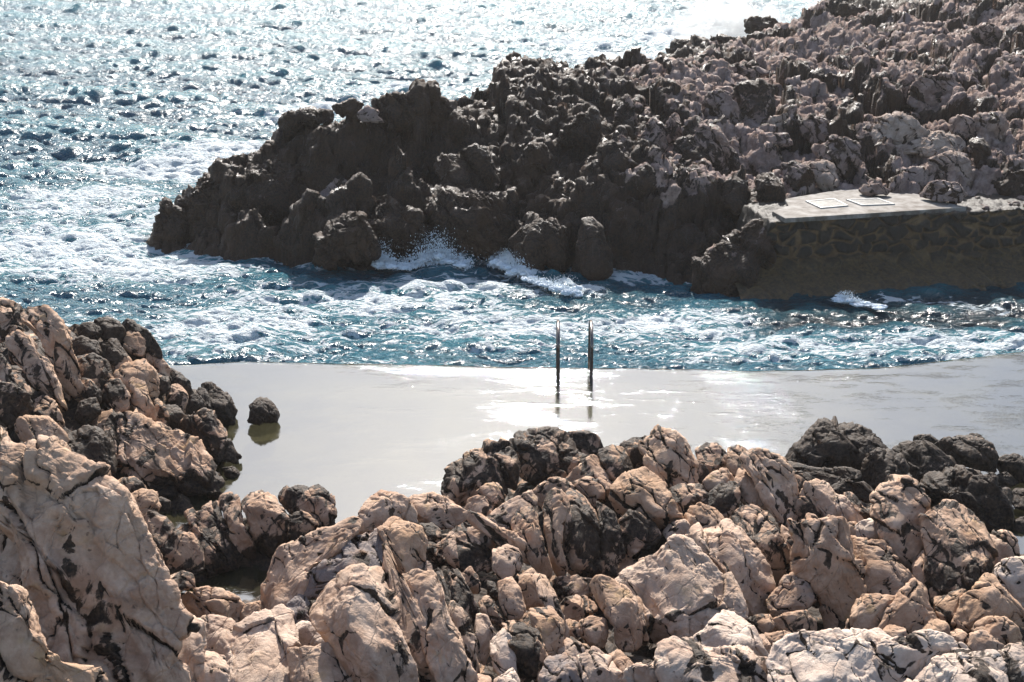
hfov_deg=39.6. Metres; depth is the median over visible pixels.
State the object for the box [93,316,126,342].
rock
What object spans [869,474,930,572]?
boulder
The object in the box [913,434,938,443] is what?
rock
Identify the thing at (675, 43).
crag
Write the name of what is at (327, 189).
rock
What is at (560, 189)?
rock
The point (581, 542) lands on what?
rock fin
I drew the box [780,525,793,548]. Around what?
rock
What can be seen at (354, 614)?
rock
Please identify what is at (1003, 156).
rock
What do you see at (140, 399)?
rock fin
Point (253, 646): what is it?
rock slab
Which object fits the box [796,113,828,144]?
crag
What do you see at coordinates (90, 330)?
rock
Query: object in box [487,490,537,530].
rock
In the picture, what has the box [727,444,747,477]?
rock
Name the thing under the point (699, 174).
rock
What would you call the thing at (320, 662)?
rock
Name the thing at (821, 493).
rock
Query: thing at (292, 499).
boulder
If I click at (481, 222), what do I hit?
crag
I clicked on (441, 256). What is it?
wave splash
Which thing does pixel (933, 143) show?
rock slab
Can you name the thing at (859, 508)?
rock
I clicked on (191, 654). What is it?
rock
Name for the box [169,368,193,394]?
rock
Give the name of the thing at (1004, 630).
boulder
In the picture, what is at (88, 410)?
rock
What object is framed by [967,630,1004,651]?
rock
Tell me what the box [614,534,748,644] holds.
boulder
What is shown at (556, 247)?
crag
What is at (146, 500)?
rock
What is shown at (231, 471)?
rock
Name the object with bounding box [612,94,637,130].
crag
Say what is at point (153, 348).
rock
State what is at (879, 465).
boulder
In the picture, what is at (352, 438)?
pool water
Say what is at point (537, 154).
rock
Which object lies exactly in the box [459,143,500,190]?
crag
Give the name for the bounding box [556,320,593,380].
swim ladder
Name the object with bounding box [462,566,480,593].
rock
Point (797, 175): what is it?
rock
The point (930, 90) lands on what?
crag
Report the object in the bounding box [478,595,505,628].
rock
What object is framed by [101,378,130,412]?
rock
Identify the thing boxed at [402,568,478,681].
rock slab
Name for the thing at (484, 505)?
rock
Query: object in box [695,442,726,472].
boulder
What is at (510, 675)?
rock
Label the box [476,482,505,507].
rock
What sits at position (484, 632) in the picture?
rock
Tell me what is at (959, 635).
rock
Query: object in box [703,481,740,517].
rock
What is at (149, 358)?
rock
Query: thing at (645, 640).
rock
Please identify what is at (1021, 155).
rock
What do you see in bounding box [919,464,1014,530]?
boulder
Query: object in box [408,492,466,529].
rock
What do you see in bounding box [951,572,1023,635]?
rock
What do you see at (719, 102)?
boulder
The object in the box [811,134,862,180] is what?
crag
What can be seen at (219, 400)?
rock
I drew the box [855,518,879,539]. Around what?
rock
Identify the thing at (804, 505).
rock
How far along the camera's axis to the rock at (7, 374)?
16.64 m
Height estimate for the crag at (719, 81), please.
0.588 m
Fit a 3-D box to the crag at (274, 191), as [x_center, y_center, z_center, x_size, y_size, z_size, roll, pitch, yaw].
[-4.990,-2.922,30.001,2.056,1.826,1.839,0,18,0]
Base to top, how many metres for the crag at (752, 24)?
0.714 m
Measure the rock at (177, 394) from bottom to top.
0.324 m
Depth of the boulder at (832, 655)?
10.44 m
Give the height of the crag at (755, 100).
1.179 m
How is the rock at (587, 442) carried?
on the shore bedrock
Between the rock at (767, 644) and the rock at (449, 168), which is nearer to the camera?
the rock at (767, 644)
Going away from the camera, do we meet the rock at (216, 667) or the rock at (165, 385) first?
the rock at (216, 667)
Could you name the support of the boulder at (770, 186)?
on the headland
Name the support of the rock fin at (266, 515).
on the shore bedrock
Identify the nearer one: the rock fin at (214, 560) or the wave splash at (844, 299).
the rock fin at (214, 560)
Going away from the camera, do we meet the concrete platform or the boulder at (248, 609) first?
the boulder at (248, 609)
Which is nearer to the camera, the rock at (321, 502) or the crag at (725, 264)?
the rock at (321, 502)
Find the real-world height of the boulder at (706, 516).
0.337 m
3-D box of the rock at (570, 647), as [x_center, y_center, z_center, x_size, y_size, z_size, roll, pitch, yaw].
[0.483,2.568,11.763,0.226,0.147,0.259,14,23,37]
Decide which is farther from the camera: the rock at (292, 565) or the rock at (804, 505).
the rock at (804, 505)
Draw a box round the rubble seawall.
[734,193,1023,299]
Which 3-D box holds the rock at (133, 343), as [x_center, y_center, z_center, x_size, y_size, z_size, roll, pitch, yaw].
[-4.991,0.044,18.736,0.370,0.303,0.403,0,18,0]
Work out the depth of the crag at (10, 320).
18.19 m
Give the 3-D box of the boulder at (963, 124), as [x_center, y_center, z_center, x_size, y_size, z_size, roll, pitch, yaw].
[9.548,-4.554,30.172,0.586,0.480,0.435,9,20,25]
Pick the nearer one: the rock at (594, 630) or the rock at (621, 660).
the rock at (621, 660)
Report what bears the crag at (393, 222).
on the headland
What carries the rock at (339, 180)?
on the headland
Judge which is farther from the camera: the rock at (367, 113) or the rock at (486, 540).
the rock at (367, 113)
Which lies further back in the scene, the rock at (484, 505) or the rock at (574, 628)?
the rock at (484, 505)
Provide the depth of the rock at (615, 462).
15.64 m
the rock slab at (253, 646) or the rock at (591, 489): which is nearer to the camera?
the rock slab at (253, 646)
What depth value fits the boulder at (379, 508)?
13.88 m
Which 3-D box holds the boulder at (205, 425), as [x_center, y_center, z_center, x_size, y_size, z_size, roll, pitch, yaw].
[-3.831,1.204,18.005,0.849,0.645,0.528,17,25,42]
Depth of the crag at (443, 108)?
30.29 m
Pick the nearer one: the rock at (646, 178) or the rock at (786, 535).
the rock at (786, 535)
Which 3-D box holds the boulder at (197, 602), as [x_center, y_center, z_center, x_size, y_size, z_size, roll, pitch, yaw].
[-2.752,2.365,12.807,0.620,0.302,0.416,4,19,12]
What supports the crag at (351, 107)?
on the headland
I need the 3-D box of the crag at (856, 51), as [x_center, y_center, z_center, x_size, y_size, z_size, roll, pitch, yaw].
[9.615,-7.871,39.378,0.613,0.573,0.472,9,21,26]
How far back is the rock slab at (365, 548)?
12.85 m
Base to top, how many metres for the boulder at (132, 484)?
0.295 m
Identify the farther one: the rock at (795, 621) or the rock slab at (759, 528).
the rock slab at (759, 528)
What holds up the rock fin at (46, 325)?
on the shore bedrock
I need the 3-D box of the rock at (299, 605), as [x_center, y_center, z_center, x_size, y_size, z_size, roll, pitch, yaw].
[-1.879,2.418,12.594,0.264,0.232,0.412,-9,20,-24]
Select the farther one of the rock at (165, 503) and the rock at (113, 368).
the rock at (113, 368)
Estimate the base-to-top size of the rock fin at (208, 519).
0.584 m
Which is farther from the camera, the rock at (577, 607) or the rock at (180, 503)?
the rock at (180, 503)
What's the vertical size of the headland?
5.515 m
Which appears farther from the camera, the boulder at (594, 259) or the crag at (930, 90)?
the crag at (930, 90)
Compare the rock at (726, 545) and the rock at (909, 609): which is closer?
the rock at (909, 609)
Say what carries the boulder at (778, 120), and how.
on the headland
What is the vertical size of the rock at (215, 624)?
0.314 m
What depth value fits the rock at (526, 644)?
11.42 m
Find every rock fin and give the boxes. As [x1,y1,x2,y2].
[5,329,67,411]
[19,304,84,400]
[125,376,156,421]
[177,523,224,577]
[184,500,242,572]
[218,492,255,558]
[241,490,290,557]
[382,543,434,681]
[434,568,450,608]
[448,600,479,673]
[463,510,529,564]
[511,506,552,579]
[531,571,569,639]
[542,487,569,576]
[562,488,604,577]
[576,489,598,519]
[595,500,625,578]
[739,447,798,527]
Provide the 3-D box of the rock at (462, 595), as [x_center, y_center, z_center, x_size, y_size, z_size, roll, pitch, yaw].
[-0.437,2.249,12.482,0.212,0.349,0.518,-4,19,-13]
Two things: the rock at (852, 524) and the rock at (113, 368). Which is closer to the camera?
the rock at (852, 524)
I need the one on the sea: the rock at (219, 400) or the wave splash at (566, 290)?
the wave splash at (566, 290)
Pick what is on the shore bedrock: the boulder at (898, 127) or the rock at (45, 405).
the rock at (45, 405)
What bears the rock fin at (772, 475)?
on the shore bedrock
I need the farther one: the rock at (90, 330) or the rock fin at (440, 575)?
the rock at (90, 330)
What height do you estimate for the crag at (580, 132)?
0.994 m
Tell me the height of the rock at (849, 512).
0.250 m
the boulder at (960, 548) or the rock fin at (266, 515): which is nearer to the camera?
the boulder at (960, 548)
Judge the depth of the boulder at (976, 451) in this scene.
17.34 m
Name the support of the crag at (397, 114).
on the headland
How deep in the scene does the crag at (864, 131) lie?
30.23 m
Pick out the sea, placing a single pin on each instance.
(120, 120)
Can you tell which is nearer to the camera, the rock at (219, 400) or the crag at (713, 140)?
the rock at (219, 400)
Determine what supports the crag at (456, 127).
on the headland
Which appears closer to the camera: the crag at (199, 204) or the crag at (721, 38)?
the crag at (199, 204)
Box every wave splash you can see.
[371,237,414,270]
[396,225,481,270]
[486,248,536,276]
[520,274,584,297]
[830,290,888,310]
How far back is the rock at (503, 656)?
11.38 m
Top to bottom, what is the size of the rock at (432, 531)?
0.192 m
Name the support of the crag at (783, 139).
on the headland
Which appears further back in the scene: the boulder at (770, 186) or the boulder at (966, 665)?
the boulder at (770, 186)
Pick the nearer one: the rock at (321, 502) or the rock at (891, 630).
the rock at (891, 630)
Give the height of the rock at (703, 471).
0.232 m
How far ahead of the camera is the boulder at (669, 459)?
15.39 m
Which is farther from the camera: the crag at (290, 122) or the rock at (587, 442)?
the crag at (290, 122)
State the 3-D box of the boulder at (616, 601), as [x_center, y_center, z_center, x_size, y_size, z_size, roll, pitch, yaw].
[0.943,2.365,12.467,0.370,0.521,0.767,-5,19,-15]
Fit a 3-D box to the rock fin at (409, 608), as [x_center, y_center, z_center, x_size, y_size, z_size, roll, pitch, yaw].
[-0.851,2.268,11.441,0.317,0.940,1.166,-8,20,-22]
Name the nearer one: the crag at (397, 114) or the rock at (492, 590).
the rock at (492, 590)
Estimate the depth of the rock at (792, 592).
13.11 m
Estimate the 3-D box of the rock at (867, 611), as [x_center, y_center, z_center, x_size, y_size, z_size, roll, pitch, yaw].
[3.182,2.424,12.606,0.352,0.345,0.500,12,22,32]
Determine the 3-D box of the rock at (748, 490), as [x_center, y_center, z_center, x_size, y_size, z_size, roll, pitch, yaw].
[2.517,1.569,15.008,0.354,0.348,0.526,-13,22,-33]
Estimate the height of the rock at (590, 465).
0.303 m
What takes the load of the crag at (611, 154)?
on the headland
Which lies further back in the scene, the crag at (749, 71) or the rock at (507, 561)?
the crag at (749, 71)
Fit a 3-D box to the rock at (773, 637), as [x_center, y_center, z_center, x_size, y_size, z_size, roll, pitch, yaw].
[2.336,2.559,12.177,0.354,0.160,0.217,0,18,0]
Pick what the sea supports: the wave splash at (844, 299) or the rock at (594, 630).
the wave splash at (844, 299)
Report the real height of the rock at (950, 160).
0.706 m
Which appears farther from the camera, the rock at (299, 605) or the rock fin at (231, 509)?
the rock fin at (231, 509)
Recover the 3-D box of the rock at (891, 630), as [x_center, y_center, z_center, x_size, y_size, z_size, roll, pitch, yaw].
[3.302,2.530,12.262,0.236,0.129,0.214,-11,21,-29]
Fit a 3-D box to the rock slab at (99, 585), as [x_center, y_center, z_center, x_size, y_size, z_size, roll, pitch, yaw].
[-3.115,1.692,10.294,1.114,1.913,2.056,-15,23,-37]
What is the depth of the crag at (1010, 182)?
28.30 m
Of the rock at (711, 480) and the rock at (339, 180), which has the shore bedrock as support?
the rock at (711, 480)
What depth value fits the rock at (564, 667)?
11.07 m
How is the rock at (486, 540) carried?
on the shore bedrock
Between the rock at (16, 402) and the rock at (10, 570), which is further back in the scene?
the rock at (16, 402)
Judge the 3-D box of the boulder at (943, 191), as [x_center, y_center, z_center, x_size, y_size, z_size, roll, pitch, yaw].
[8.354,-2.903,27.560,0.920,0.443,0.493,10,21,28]
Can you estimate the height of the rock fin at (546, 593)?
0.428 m
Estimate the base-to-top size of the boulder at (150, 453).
1.066 m
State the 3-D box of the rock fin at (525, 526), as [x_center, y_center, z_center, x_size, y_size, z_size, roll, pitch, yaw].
[0.160,1.961,13.742,0.314,0.556,0.670,-5,19,-16]
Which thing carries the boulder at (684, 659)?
on the shore bedrock
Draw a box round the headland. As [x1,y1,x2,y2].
[146,0,1023,284]
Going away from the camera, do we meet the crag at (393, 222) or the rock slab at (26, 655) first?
the rock slab at (26, 655)
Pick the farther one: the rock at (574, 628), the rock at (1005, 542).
the rock at (1005, 542)
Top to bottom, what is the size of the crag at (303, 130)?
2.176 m
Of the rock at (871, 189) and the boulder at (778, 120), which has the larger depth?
the boulder at (778, 120)
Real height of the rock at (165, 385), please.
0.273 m
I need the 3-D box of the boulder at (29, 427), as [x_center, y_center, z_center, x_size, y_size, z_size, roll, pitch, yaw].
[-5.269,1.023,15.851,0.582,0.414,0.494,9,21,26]
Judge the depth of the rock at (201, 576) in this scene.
15.00 m
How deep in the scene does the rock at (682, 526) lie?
14.37 m
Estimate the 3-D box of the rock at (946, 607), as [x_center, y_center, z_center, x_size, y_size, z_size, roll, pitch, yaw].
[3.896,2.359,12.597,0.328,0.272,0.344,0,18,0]
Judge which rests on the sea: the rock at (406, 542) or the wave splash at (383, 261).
the wave splash at (383, 261)
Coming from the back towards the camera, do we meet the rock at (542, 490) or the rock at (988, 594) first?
the rock at (542, 490)
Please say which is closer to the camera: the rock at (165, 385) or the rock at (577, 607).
the rock at (577, 607)
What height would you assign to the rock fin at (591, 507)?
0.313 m
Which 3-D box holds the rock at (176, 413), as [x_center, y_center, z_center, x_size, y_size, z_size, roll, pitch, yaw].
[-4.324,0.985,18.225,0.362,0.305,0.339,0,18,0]
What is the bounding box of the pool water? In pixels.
[161,351,1023,600]
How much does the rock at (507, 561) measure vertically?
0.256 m
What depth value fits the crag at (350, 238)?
27.07 m
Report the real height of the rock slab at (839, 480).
0.320 m
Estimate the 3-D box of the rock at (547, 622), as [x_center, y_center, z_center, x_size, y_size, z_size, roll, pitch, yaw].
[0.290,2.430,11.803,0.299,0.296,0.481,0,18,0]
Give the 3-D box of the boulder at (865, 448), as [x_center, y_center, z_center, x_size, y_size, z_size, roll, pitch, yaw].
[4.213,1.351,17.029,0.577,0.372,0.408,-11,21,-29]
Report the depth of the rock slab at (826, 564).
13.19 m
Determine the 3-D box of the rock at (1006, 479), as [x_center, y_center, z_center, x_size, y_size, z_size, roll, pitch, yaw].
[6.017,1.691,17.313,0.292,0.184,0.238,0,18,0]
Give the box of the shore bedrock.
[0,324,1023,681]
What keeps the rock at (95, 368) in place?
on the shore bedrock
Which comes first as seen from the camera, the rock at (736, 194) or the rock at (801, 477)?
the rock at (801, 477)
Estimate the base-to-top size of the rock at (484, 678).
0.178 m
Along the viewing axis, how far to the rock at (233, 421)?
19.23 m
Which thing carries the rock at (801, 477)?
on the shore bedrock
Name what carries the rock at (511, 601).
on the shore bedrock
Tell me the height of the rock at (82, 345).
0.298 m
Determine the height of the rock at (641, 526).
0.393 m
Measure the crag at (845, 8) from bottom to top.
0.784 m
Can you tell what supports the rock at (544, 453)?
on the shore bedrock
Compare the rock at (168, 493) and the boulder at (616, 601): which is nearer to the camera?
the boulder at (616, 601)
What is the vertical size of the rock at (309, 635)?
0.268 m
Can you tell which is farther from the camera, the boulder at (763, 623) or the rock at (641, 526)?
the rock at (641, 526)
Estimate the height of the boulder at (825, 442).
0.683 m
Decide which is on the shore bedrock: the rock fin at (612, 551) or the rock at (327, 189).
the rock fin at (612, 551)
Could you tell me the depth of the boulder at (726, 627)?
11.31 m
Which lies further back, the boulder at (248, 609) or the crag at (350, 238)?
the crag at (350, 238)
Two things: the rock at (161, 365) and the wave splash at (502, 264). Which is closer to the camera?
the rock at (161, 365)
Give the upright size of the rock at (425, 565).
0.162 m
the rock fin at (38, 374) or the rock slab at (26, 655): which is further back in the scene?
the rock fin at (38, 374)
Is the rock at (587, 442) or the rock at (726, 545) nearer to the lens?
the rock at (726, 545)
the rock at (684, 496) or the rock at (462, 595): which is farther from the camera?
the rock at (684, 496)
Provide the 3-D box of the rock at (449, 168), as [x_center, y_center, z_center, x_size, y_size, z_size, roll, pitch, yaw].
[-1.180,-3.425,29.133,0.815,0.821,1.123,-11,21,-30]
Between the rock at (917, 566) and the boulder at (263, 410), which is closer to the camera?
the rock at (917, 566)
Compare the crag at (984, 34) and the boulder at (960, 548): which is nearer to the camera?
the boulder at (960, 548)
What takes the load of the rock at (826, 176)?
on the headland
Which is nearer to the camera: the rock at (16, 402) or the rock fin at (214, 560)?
the rock fin at (214, 560)
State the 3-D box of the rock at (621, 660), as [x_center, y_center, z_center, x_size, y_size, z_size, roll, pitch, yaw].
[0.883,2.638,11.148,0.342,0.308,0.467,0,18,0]
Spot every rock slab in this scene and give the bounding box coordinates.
[0,427,200,681]
[0,581,108,681]
[215,604,301,681]
[304,528,383,599]
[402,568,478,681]
[729,504,791,585]
[787,513,867,628]
[788,461,873,503]
[851,535,913,594]
[891,129,965,157]
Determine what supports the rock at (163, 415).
on the shore bedrock
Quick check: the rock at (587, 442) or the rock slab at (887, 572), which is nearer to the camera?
the rock slab at (887, 572)
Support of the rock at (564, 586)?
on the shore bedrock
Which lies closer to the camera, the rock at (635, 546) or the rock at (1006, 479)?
the rock at (635, 546)
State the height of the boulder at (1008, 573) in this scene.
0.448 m
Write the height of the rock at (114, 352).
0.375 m
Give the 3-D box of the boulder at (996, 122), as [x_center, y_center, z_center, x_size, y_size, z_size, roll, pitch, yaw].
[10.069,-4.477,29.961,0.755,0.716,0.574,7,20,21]
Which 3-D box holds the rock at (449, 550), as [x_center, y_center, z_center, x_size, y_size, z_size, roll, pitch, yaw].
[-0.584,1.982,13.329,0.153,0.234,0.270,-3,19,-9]
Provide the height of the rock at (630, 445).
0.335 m
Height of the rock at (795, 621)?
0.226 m
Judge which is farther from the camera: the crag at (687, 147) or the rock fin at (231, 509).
the crag at (687, 147)
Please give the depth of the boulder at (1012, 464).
17.39 m
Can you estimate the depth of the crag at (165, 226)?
29.55 m
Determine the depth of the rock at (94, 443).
15.91 m
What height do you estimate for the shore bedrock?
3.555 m
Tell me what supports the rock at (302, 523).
on the shore bedrock
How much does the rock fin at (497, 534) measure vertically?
0.427 m
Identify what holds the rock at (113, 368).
on the rock at (144, 369)
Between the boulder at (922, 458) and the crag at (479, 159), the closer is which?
the boulder at (922, 458)
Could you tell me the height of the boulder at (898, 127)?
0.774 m
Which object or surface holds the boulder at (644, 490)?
on the shore bedrock
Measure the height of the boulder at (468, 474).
0.623 m
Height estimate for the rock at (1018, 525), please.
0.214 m
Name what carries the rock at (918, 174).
on the headland
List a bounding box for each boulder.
[14,415,68,443]
[88,407,224,498]
[118,476,146,492]
[178,407,241,464]
[181,586,244,622]
[238,600,264,621]
[247,396,279,424]
[278,485,313,515]
[357,489,417,534]
[440,437,520,506]
[589,574,642,652]
[608,466,683,529]
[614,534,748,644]
[622,636,767,681]
[638,424,698,489]
[684,502,723,528]
[693,609,768,656]
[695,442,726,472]
[701,89,742,126]
[747,614,777,633]
[754,172,786,202]
[765,627,890,681]
[766,112,795,128]
[785,416,881,468]
[852,436,887,469]
[860,447,909,490]
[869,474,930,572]
[870,111,926,144]
[872,629,968,681]
[892,440,956,481]
[904,647,1008,681]
[918,499,998,603]
[919,180,967,203]
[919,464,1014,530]
[934,433,999,472]
[948,114,974,138]
[971,616,1021,644]
[972,111,1008,142]
[993,556,1023,607]
[997,453,1023,482]
[998,642,1023,681]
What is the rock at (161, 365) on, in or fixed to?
on the shore bedrock
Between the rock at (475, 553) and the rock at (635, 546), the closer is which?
the rock at (475, 553)
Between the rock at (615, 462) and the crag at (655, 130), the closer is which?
the rock at (615, 462)
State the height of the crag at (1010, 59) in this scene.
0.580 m
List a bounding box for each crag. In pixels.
[0,297,24,342]
[148,197,189,246]
[174,172,221,242]
[228,159,307,228]
[277,106,333,140]
[292,123,416,193]
[311,211,381,270]
[331,97,363,117]
[367,194,427,251]
[371,91,423,135]
[424,186,515,259]
[427,95,457,130]
[441,109,469,143]
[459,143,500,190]
[507,212,545,270]
[541,218,570,271]
[556,107,601,155]
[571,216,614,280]
[590,140,638,174]
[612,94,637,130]
[641,116,668,153]
[665,37,690,53]
[665,113,682,145]
[672,135,710,161]
[681,115,739,174]
[690,218,776,296]
[703,72,722,85]
[709,33,740,43]
[728,63,769,79]
[732,78,775,124]
[744,15,778,33]
[757,132,792,147]
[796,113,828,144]
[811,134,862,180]
[833,1,869,17]
[848,46,870,57]
[856,122,872,142]
[906,72,965,108]
[965,22,1002,48]
[990,168,1023,196]
[994,54,1023,68]
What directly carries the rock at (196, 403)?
on the shore bedrock
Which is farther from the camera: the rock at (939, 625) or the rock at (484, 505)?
the rock at (484, 505)
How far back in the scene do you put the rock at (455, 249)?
28.50 m
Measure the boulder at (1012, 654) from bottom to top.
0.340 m
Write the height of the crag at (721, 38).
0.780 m
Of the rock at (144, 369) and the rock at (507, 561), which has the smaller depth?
the rock at (507, 561)
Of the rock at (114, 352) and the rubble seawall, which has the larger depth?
the rubble seawall
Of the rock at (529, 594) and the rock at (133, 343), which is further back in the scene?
the rock at (133, 343)
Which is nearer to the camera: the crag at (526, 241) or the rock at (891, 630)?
the rock at (891, 630)
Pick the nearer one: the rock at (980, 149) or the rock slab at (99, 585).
the rock slab at (99, 585)
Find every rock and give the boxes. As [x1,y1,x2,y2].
[0,353,31,394]
[0,381,34,429]
[0,534,21,585]
[32,395,64,427]
[68,425,117,475]
[71,335,101,355]
[74,397,101,424]
[76,321,102,339]
[76,352,113,390]
[80,377,102,403]
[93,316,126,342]
[99,338,131,365]
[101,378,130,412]
[110,362,124,371]
[113,358,159,398]
[121,331,145,356]
[122,318,162,358]
[131,488,160,515]
[143,351,157,363]
[143,510,204,579]
[151,358,170,376]
[151,397,169,426]
[158,373,170,396]
[158,485,182,500]
[158,496,170,513]
[166,404,184,429]
[167,383,188,412]
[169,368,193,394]
[170,570,195,591]
[171,494,192,513]
[178,615,206,681]
[185,391,205,414]
[195,569,217,582]
[196,382,237,423]
[196,650,230,681]
[200,614,235,650]
[222,466,239,477]
[224,417,235,424]
[260,516,363,609]
[286,594,311,623]
[287,510,318,541]
[287,641,352,681]
[295,620,324,645]
[307,484,336,527]
[309,563,418,681]
[320,182,337,196]
[331,173,346,187]
[354,105,383,122]
[377,516,427,573]
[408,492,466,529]
[418,561,432,570]
[419,522,442,541]
[426,528,491,573]
[433,152,473,189]
[441,538,459,568]
[445,245,460,253]
[447,568,477,624]
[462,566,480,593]
[463,495,495,516]
[467,526,495,549]
[474,613,495,665]
[475,673,491,681]
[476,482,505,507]
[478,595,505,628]
[486,580,497,600]
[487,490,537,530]
[489,628,517,675]
[492,544,523,579]
[493,668,519,681]
[497,576,525,620]
[502,620,548,681]
[509,426,588,486]
[518,567,543,610]
[523,141,550,171]
[529,606,564,655]
[532,476,574,507]
[538,652,581,681]
[552,574,592,601]
[556,186,569,198]
[557,638,585,656]
[560,594,597,621]
[566,454,611,484]
[566,619,579,639]
[567,430,603,457]
[572,476,610,506]
[576,646,623,681]
[579,615,608,648]
[597,444,633,480]
[608,649,633,671]
[618,509,660,551]
[619,435,646,468]
[625,537,642,557]
[635,163,656,196]
[636,596,648,645]
[662,519,690,539]
[668,483,708,515]
[685,166,709,187]
[685,518,775,616]
[696,459,709,483]
[702,467,733,492]
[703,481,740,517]
[721,176,750,215]
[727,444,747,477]
[734,468,767,509]
[759,634,771,653]
[764,630,790,645]
[766,572,816,617]
[772,610,816,632]
[780,160,815,194]
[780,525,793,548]
[794,496,822,521]
[795,471,810,492]
[798,478,841,516]
[808,159,839,191]
[834,493,863,522]
[844,491,875,521]
[844,593,895,629]
[848,521,856,534]
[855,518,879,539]
[858,183,889,195]
[877,577,937,634]
[883,624,907,636]
[906,166,928,186]
[912,549,926,587]
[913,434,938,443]
[922,619,950,635]
[927,150,972,186]
[933,588,966,626]
[950,628,968,644]
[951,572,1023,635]
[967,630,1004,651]
[968,137,990,168]
[990,529,1019,570]
[995,150,1007,161]
[997,472,1018,487]
[1011,516,1023,531]
[1012,488,1023,510]
[1015,153,1023,158]
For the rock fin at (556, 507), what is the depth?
13.90 m
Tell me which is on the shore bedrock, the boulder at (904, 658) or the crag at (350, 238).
the boulder at (904, 658)
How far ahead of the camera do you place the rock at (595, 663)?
11.07 m
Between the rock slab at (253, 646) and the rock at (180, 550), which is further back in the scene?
the rock at (180, 550)
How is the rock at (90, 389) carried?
on the shore bedrock
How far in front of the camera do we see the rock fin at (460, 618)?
11.60 m
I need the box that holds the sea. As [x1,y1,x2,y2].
[0,0,1023,370]
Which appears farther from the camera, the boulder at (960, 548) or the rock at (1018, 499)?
the rock at (1018, 499)
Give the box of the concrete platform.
[772,189,965,222]
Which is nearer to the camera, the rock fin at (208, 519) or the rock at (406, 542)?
the rock at (406, 542)
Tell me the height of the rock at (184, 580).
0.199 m
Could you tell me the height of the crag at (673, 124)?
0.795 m

